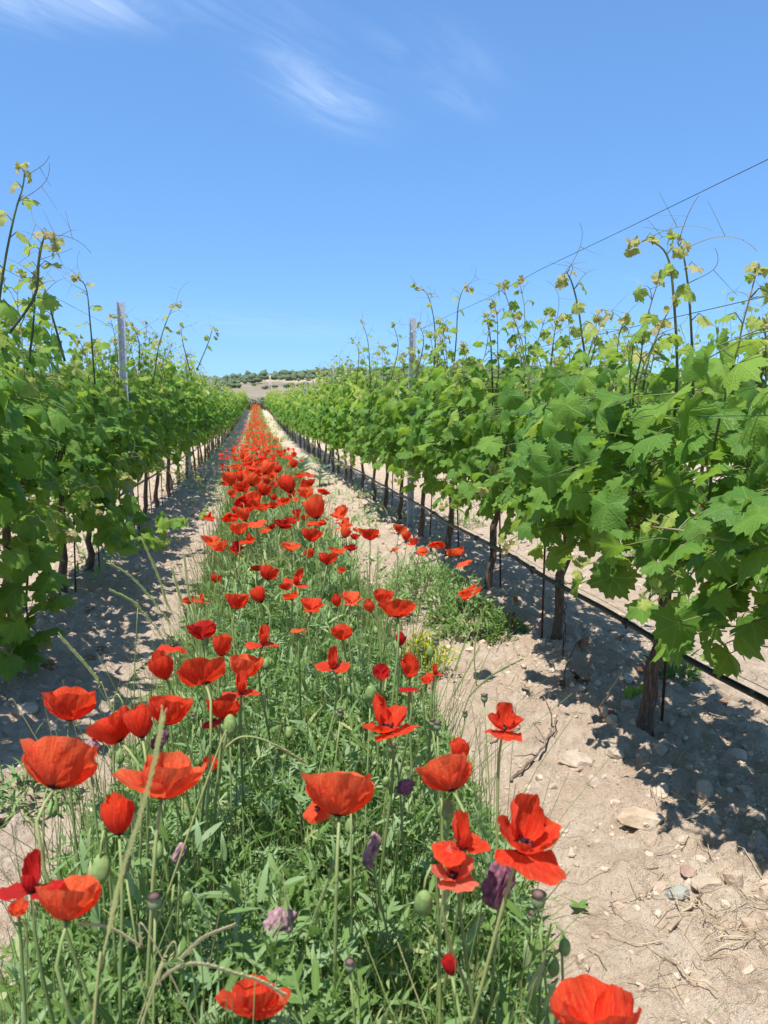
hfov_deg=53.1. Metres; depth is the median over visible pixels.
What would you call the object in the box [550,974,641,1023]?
poppy
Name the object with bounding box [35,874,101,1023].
poppy
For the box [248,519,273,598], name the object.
poppy
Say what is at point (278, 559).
grass stalk
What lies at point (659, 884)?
stone
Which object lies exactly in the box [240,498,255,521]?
poppy
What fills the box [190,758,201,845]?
poppy bud
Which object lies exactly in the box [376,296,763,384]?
trellis wire
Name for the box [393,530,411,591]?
poppy
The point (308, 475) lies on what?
poppy
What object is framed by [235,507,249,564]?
poppy
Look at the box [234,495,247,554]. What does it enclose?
poppy
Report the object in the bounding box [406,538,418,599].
poppy
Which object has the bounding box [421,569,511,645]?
weed clump
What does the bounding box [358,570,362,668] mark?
grass stalk
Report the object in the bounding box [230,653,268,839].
poppy
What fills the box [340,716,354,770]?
poppy bud
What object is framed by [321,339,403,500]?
grapevine
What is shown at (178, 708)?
poppy
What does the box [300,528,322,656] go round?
poppy
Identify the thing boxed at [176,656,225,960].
poppy
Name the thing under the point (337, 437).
grapevine
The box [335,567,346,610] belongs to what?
poppy
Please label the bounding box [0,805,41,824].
dry twig
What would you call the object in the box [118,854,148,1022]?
poppy seed pod
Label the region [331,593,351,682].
poppy
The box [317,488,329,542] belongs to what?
poppy
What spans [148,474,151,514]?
vine stake
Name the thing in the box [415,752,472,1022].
poppy
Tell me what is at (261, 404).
field shrub
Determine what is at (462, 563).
poppy
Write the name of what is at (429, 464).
grapevine
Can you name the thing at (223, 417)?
grapevine
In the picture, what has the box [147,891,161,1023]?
poppy seed pod
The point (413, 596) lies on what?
poppy seed pod
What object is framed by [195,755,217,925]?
poppy
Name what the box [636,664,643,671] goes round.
dry leaf
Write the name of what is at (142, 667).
vetch
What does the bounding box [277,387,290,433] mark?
grapevine
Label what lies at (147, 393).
grapevine
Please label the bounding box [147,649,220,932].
poppy
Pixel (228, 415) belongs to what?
grapevine
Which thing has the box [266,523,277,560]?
poppy
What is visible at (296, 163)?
sky
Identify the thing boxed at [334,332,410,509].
grapevine
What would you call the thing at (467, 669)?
grass stalk
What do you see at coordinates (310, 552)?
poppy
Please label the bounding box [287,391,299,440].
grapevine
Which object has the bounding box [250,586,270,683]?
poppy
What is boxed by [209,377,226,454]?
grapevine
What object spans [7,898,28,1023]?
poppy
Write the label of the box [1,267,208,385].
trellis wire
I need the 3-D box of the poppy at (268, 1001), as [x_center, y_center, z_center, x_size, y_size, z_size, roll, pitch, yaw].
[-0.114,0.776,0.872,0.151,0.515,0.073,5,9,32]
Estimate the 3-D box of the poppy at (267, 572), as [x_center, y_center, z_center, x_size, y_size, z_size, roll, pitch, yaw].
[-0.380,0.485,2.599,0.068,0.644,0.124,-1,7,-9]
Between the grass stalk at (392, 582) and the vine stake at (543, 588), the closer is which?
the grass stalk at (392, 582)
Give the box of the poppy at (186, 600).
[182,595,196,641]
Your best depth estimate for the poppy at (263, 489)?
4.40 m
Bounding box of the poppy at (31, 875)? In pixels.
[0,848,64,1023]
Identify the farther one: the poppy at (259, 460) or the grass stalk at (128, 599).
the poppy at (259, 460)
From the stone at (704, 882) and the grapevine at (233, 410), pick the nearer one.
the stone at (704, 882)
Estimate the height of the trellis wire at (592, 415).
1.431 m
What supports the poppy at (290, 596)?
on the ground
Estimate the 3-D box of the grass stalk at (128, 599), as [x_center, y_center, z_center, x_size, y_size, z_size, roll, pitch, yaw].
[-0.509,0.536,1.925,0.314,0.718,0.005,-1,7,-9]
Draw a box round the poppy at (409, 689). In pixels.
[385,685,420,867]
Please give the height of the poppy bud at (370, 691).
0.632 m
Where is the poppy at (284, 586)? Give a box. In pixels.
[276,582,291,682]
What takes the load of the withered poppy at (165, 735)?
on the ground
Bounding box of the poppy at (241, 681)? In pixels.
[222,670,260,932]
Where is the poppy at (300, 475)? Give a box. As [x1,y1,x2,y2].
[295,472,305,478]
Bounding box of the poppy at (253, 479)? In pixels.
[245,472,260,516]
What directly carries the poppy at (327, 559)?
on the ground
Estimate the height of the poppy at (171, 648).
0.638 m
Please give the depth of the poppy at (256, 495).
4.58 m
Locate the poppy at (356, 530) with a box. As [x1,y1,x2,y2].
[353,528,360,565]
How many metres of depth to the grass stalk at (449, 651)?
2.01 m
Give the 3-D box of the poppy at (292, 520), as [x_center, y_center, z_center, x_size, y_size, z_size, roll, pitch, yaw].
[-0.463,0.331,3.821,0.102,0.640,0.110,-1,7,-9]
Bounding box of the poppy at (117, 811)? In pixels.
[100,792,134,1023]
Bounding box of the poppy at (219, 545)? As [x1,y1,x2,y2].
[210,540,230,621]
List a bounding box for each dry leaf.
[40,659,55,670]
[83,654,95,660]
[570,671,590,681]
[598,706,617,721]
[615,635,624,640]
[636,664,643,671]
[714,699,728,702]
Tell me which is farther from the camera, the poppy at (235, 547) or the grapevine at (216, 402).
the grapevine at (216, 402)
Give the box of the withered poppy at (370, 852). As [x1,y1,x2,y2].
[362,831,404,1022]
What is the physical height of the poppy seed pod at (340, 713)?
0.520 m
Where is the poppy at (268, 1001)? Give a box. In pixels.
[215,974,290,1023]
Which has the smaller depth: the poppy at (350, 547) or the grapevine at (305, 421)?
the poppy at (350, 547)
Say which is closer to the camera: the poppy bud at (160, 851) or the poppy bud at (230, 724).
the poppy bud at (160, 851)
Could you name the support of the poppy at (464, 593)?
on the ground
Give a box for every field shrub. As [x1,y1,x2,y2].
[246,396,257,410]
[259,392,267,409]
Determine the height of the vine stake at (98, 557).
0.790 m
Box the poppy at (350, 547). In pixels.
[342,544,357,623]
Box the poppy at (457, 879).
[431,842,480,1023]
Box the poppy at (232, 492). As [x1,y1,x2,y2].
[226,489,236,538]
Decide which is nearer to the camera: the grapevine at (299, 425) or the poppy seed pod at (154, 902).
the poppy seed pod at (154, 902)
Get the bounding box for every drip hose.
[41,435,217,540]
[280,422,767,705]
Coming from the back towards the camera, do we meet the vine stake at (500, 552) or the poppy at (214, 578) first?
the vine stake at (500, 552)
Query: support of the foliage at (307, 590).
on the ground
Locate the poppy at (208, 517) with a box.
[203,511,215,570]
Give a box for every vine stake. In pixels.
[73,512,76,591]
[97,529,99,569]
[137,482,139,530]
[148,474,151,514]
[161,472,162,506]
[429,497,431,535]
[456,483,459,558]
[499,515,500,587]
[541,548,545,637]
[660,661,666,722]
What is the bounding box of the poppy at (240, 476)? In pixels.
[237,472,243,480]
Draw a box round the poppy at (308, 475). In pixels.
[305,472,313,478]
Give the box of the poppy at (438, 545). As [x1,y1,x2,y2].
[428,541,445,601]
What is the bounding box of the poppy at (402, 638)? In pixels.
[390,631,405,758]
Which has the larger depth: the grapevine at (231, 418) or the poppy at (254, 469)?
the grapevine at (231, 418)
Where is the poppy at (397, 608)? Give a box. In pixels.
[378,598,416,858]
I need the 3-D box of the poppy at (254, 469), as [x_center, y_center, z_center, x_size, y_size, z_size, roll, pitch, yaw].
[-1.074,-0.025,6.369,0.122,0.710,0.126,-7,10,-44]
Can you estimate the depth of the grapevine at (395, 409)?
6.49 m
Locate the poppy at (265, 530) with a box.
[259,527,270,558]
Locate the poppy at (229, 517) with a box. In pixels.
[222,513,237,577]
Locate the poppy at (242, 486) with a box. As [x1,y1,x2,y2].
[232,481,250,533]
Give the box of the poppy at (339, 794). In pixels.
[300,771,373,1023]
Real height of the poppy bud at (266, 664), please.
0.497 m
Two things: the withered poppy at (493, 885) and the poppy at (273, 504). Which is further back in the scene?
the poppy at (273, 504)
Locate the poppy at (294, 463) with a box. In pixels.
[290,458,297,506]
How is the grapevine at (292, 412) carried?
on the ground
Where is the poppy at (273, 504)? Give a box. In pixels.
[269,501,278,541]
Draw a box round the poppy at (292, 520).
[283,515,299,566]
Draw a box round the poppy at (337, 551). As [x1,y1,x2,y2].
[329,546,345,620]
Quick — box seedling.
[568,899,589,911]
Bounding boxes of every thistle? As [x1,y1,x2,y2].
[295,456,313,472]
[307,463,333,486]
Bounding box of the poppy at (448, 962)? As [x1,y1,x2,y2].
[440,953,462,1023]
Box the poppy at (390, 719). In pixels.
[362,693,418,1017]
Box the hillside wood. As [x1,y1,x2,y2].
[0,364,682,392]
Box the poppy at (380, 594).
[374,588,393,745]
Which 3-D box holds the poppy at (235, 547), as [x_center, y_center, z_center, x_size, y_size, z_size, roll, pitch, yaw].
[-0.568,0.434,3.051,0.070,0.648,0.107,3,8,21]
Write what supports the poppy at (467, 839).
on the ground
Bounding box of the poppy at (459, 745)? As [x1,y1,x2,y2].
[449,737,484,1023]
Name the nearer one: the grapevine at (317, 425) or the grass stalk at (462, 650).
the grass stalk at (462, 650)
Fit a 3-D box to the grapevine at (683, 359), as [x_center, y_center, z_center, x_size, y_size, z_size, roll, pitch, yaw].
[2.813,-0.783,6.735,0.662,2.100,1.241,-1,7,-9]
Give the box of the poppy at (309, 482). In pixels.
[305,479,314,518]
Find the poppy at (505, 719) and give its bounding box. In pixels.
[484,702,523,1017]
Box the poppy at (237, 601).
[224,593,255,841]
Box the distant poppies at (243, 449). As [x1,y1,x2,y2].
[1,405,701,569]
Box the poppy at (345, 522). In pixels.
[335,517,352,581]
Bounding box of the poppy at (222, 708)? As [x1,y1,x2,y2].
[205,697,239,995]
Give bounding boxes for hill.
[222,375,751,410]
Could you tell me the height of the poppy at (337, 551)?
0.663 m
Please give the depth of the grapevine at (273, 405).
46.29 m
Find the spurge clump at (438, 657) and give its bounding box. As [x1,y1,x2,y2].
[401,627,459,679]
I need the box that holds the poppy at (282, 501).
[277,497,290,574]
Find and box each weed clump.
[0,724,77,827]
[361,578,423,628]
[381,546,466,605]
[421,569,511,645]
[442,507,485,528]
[477,604,530,643]
[621,549,635,555]
[641,645,706,686]
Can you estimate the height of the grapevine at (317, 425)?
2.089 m
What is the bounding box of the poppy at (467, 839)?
[431,810,490,1023]
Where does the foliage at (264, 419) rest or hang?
on the ground
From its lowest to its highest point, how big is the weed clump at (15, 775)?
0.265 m
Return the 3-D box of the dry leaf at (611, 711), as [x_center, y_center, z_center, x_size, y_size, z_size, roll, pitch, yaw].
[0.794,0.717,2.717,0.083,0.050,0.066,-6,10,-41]
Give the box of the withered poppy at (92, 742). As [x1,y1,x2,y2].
[86,739,109,984]
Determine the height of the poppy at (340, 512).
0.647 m
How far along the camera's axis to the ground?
2.62 m
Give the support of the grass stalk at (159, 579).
on the ground
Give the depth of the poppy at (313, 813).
1.08 m
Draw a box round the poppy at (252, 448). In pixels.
[249,446,255,487]
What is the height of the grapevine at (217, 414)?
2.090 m
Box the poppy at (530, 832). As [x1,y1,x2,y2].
[470,792,566,1023]
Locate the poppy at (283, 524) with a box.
[274,519,292,582]
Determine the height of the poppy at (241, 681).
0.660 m
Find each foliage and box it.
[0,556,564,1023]
[154,442,417,695]
[220,407,307,494]
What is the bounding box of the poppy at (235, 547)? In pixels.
[228,541,250,652]
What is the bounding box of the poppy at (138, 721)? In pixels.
[122,703,152,986]
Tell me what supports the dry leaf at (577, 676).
on the ground
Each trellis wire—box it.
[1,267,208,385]
[25,411,192,415]
[290,412,767,416]
[329,159,767,375]
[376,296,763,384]
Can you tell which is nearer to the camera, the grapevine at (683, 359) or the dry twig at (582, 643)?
the dry twig at (582, 643)
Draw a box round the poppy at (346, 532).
[339,526,363,629]
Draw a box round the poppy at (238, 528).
[229,522,248,645]
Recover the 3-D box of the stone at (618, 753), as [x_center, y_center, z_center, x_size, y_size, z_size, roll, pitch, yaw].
[0.742,0.773,2.453,0.050,0.032,0.046,-1,7,-9]
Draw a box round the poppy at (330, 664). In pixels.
[307,646,349,901]
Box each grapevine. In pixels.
[0,157,90,580]
[0,217,110,681]
[0,251,133,595]
[41,307,207,571]
[61,281,189,482]
[98,314,195,527]
[112,313,219,513]
[133,330,183,507]
[150,330,195,497]
[150,343,223,489]
[163,351,199,484]
[175,347,236,473]
[176,350,231,477]
[177,367,215,470]
[189,362,226,467]
[192,372,219,463]
[198,364,219,461]
[202,371,221,458]
[203,377,228,452]
[206,375,222,456]
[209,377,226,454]
[214,379,231,449]
[214,383,227,450]
[217,383,236,442]
[219,393,234,444]
[220,386,233,439]
[223,383,238,437]
[225,393,236,437]
[226,386,237,410]
[227,389,236,435]
[229,385,239,431]
[270,392,278,423]
[271,393,281,427]
[273,386,289,433]
[276,389,285,431]
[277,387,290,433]
[279,387,293,440]
[281,383,297,436]
[281,391,290,437]
[282,380,292,438]
[282,382,297,442]
[284,381,302,446]
[284,385,300,445]
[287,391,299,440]
[288,380,313,450]
[289,361,330,464]
[292,363,335,468]
[292,384,308,452]
[294,384,314,453]
[298,359,338,471]
[299,377,315,454]
[299,381,316,456]
[300,361,324,459]
[303,372,323,462]
[315,351,348,474]
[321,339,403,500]
[324,352,352,480]
[327,356,360,486]
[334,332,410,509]
[336,337,378,490]
[358,314,421,520]
[372,310,461,536]
[384,268,511,558]
[412,275,548,589]
[438,222,702,640]
[471,345,502,387]
[493,194,767,736]
[515,347,540,399]
[546,324,611,393]
[578,310,655,404]
[616,323,698,471]
[637,313,767,678]
[663,290,767,508]
[699,282,767,478]
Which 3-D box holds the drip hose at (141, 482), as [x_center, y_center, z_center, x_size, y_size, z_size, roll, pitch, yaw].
[-6.104,-3.445,29.411,0.033,0.820,59.220,-1,7,-9]
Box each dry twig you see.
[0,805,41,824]
[490,712,540,743]
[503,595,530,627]
[510,697,557,781]
[545,632,588,688]
[562,596,566,655]
[600,672,622,706]
[664,867,728,931]
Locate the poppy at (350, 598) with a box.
[341,591,362,724]
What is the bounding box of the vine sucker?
[622,683,642,697]
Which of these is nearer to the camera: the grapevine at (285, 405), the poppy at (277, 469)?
the poppy at (277, 469)
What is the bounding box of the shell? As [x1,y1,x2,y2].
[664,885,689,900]
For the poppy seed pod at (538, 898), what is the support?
on the ground
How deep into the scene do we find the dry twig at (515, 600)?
3.79 m
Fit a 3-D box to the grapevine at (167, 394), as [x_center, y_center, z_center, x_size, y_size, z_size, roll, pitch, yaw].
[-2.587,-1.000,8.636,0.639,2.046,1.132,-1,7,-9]
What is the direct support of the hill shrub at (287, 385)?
on the hill
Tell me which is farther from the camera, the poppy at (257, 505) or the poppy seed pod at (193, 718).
the poppy at (257, 505)
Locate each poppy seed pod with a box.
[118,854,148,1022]
[134,600,139,741]
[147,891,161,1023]
[183,609,188,657]
[186,713,195,834]
[319,709,343,872]
[345,957,355,1023]
[367,743,396,934]
[398,615,410,694]
[412,594,416,654]
[420,646,423,732]
[429,718,457,925]
[432,638,438,758]
[434,721,448,918]
[451,711,467,794]
[481,693,491,828]
[527,909,536,1023]
[530,889,549,1020]
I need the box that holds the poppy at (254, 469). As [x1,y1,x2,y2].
[247,466,260,490]
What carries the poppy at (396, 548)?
on the ground
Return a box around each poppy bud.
[42,790,58,942]
[91,830,117,1023]
[108,745,115,779]
[108,750,124,908]
[113,693,123,791]
[126,929,141,1007]
[146,826,163,1020]
[168,790,194,891]
[169,881,192,1023]
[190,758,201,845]
[196,720,203,776]
[203,637,208,773]
[223,714,236,896]
[263,658,277,763]
[277,716,292,842]
[287,770,300,856]
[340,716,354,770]
[345,814,355,989]
[349,617,359,665]
[355,746,362,862]
[364,685,375,943]
[373,620,384,657]
[382,766,403,950]
[414,864,440,1023]
[416,646,433,778]
[432,798,443,963]
[436,800,454,1023]
[537,922,570,1023]
[547,948,563,1023]
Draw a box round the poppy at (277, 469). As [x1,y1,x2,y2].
[274,465,281,501]
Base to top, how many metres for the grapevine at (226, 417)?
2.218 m
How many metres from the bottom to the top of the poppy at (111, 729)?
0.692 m
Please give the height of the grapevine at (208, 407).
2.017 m
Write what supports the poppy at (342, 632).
on the ground
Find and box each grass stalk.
[58,632,154,829]
[77,921,194,1023]
[92,705,166,1023]
[106,562,234,762]
[109,588,198,727]
[123,730,307,1022]
[137,923,236,1023]
[140,533,246,764]
[141,961,287,1023]
[170,566,231,759]
[182,551,213,734]
[260,538,297,621]
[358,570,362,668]
[359,563,369,703]
[361,546,378,729]
[383,564,396,662]
[404,645,481,813]
[414,632,470,777]
[419,578,480,746]
[430,656,524,788]
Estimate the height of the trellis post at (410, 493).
2.100 m
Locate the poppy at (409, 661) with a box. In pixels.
[400,652,418,908]
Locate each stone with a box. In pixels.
[13,703,38,715]
[76,724,86,729]
[557,750,592,770]
[607,748,623,758]
[617,806,664,828]
[652,880,669,890]
[680,864,696,877]
[690,874,721,892]
[726,748,746,761]
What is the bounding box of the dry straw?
[0,501,767,1023]
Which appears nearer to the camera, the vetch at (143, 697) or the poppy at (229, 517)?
the vetch at (143, 697)
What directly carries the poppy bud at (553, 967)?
on the ground
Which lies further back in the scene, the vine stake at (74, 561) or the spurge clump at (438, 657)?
the vine stake at (74, 561)
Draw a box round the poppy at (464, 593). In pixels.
[457,582,481,685]
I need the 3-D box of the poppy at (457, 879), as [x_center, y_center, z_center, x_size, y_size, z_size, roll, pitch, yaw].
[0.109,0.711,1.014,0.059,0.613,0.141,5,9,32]
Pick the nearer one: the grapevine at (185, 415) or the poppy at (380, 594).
the poppy at (380, 594)
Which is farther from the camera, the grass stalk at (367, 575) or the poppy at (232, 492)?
the poppy at (232, 492)
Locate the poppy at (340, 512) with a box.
[330,504,347,552]
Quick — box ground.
[0,410,767,1023]
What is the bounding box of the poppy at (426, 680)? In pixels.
[420,676,438,835]
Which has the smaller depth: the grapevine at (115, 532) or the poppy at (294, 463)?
the grapevine at (115, 532)
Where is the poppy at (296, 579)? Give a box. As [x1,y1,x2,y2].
[283,568,309,706]
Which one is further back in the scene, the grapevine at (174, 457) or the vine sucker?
the grapevine at (174, 457)
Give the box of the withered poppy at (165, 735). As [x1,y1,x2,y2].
[150,729,193,892]
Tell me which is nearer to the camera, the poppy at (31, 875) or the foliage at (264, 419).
the poppy at (31, 875)
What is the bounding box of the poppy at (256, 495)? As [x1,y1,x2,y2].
[243,491,261,544]
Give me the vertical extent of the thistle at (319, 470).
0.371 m
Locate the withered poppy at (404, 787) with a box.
[385,778,414,987]
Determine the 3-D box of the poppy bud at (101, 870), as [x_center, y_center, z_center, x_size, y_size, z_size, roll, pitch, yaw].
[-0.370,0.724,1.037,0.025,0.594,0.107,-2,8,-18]
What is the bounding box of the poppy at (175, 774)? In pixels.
[112,751,206,1023]
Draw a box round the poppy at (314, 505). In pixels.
[301,494,334,624]
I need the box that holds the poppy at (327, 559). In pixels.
[313,552,337,703]
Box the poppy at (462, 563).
[451,560,471,641]
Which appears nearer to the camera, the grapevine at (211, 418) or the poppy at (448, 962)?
the poppy at (448, 962)
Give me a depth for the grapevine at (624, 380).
7.56 m
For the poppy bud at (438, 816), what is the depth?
1.30 m
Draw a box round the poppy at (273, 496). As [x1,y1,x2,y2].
[270,493,279,529]
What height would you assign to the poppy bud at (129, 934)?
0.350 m
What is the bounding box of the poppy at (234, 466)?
[227,464,240,502]
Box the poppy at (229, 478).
[221,471,236,540]
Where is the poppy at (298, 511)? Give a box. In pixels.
[292,509,302,528]
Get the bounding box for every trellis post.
[116,302,134,544]
[185,361,190,475]
[304,381,308,451]
[330,366,334,471]
[407,318,415,526]
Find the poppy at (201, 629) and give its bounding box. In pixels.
[186,620,227,833]
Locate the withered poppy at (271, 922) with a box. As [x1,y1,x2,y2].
[262,905,297,1008]
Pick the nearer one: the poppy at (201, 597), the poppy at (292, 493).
the poppy at (201, 597)
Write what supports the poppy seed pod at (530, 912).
on the ground
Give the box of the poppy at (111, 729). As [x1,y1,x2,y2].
[86,704,142,1013]
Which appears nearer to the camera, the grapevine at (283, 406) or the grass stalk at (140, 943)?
the grass stalk at (140, 943)
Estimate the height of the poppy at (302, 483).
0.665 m
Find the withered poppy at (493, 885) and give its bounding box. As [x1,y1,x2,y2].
[481,860,516,1023]
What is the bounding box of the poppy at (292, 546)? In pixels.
[280,541,300,612]
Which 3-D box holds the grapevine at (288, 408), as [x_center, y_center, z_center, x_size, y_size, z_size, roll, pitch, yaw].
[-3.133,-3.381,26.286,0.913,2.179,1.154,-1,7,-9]
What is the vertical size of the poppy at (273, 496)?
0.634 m
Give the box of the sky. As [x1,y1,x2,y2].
[0,0,767,383]
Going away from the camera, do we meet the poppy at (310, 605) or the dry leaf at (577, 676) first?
the poppy at (310, 605)
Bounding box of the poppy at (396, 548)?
[390,547,399,618]
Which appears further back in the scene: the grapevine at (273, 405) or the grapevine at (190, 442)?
the grapevine at (273, 405)
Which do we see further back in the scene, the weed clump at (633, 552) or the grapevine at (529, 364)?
the grapevine at (529, 364)
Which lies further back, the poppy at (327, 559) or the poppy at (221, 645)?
the poppy at (327, 559)
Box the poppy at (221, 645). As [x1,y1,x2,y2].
[212,633,239,850]
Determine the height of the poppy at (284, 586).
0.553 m
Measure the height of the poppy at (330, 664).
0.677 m
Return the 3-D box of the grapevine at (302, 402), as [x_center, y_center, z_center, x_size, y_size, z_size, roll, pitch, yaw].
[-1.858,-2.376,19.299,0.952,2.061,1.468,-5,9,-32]
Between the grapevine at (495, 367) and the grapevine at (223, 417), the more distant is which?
the grapevine at (223, 417)
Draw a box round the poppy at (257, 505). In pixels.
[251,500,269,562]
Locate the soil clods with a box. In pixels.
[0,463,767,1023]
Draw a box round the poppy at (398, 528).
[393,524,406,590]
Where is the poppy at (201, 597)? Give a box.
[193,593,208,643]
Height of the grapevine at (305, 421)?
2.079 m
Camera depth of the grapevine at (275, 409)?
40.83 m
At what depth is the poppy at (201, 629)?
1.71 m
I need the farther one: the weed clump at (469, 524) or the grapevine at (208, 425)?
the grapevine at (208, 425)
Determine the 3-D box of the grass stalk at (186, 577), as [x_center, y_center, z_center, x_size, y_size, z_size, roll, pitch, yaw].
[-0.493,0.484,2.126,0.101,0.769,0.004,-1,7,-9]
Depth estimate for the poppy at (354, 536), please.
4.19 m
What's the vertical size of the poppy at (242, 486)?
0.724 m
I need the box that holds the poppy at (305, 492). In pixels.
[296,487,312,527]
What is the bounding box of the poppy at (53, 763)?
[19,736,98,1023]
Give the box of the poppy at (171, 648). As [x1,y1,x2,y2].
[157,643,189,845]
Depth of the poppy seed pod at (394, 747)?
1.45 m
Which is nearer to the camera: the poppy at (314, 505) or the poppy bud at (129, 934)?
the poppy bud at (129, 934)
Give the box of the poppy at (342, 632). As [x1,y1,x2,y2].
[330,624,352,759]
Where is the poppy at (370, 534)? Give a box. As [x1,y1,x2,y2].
[359,529,378,641]
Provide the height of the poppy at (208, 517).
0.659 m
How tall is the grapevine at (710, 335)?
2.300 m
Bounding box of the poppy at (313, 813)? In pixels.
[280,802,340,1014]
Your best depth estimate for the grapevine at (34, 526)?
2.75 m
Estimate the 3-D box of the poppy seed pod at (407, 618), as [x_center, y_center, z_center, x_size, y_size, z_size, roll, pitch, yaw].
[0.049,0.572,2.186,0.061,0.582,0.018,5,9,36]
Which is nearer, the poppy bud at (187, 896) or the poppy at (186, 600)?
the poppy bud at (187, 896)
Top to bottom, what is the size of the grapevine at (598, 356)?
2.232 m
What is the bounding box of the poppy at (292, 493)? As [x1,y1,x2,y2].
[287,489,296,566]
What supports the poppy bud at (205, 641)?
on the ground
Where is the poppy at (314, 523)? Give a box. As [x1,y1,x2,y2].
[306,520,324,621]
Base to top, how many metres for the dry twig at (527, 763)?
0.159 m
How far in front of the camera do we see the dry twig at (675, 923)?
1.74 m
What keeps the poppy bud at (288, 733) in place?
on the ground
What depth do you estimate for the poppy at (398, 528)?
4.67 m
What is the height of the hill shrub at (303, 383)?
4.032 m
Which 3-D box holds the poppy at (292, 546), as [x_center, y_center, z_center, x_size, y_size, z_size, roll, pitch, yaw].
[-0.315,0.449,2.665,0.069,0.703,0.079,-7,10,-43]
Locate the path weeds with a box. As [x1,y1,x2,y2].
[41,416,454,584]
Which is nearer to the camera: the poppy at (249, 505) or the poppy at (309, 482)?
the poppy at (249, 505)
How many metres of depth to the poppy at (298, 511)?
4.57 m
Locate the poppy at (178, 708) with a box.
[148,695,193,945]
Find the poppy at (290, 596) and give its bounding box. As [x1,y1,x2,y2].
[276,590,298,700]
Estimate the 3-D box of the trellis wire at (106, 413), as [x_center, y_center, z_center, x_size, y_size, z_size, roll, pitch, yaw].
[-8.309,-6.344,44.000,0.010,1.410,89.220,-1,7,-9]
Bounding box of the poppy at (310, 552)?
[303,547,317,592]
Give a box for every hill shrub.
[247,378,261,382]
[283,382,294,387]
[296,381,309,386]
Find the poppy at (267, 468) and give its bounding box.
[261,461,275,522]
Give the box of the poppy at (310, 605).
[300,597,327,722]
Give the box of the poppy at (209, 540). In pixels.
[201,535,220,614]
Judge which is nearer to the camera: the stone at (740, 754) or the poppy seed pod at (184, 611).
the stone at (740, 754)
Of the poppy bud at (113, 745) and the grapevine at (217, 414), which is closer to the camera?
the poppy bud at (113, 745)
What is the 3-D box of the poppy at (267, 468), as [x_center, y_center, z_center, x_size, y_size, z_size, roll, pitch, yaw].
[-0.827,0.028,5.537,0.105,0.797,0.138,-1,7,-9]
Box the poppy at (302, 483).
[300,478,310,509]
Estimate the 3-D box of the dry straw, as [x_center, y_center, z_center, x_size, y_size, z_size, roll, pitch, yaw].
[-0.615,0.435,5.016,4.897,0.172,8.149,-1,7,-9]
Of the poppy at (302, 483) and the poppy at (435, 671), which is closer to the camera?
the poppy at (435, 671)
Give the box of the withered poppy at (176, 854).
[172,842,186,988]
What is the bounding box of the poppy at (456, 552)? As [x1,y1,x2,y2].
[445,546,464,610]
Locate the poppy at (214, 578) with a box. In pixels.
[210,574,221,616]
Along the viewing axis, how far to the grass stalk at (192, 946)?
0.84 m
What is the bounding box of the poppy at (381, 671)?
[371,663,389,882]
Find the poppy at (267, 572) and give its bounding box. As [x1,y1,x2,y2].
[259,564,279,652]
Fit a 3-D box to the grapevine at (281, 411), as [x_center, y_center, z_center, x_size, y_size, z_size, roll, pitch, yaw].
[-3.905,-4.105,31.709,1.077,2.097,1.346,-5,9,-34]
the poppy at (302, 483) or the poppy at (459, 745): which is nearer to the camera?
the poppy at (459, 745)
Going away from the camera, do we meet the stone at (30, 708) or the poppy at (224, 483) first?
the stone at (30, 708)
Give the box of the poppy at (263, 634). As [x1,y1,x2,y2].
[245,624,280,829]
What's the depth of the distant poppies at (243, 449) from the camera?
15.57 m
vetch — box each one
[126,652,180,687]
[127,685,178,708]
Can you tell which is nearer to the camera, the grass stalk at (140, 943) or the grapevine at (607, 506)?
the grass stalk at (140, 943)
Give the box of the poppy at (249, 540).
[236,532,255,633]
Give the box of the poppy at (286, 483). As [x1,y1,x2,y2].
[277,474,302,582]
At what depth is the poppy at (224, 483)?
5.79 m
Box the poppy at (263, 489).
[257,483,272,544]
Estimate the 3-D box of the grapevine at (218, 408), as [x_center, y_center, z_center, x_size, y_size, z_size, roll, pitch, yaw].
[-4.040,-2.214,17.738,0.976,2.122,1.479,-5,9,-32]
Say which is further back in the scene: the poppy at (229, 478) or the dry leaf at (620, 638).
the poppy at (229, 478)
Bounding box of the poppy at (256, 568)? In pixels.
[250,565,262,617]
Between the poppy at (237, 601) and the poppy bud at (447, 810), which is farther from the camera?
the poppy at (237, 601)
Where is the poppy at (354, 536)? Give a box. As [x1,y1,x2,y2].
[350,533,358,566]
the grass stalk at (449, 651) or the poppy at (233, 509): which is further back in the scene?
the poppy at (233, 509)
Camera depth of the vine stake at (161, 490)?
8.76 m
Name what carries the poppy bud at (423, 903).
on the ground
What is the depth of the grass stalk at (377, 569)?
2.17 m
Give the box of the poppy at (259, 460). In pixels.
[256,457,263,513]
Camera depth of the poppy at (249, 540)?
2.76 m
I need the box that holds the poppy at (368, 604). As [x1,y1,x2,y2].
[363,598,385,701]
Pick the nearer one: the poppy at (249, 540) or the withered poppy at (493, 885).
the withered poppy at (493, 885)
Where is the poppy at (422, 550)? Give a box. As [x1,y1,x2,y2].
[416,546,431,624]
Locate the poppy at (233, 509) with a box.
[231,506,239,540]
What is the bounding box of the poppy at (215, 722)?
[199,718,222,875]
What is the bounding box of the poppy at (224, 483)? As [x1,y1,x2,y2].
[218,482,227,526]
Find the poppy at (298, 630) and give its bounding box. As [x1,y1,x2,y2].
[290,627,306,750]
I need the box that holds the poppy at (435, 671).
[417,664,442,870]

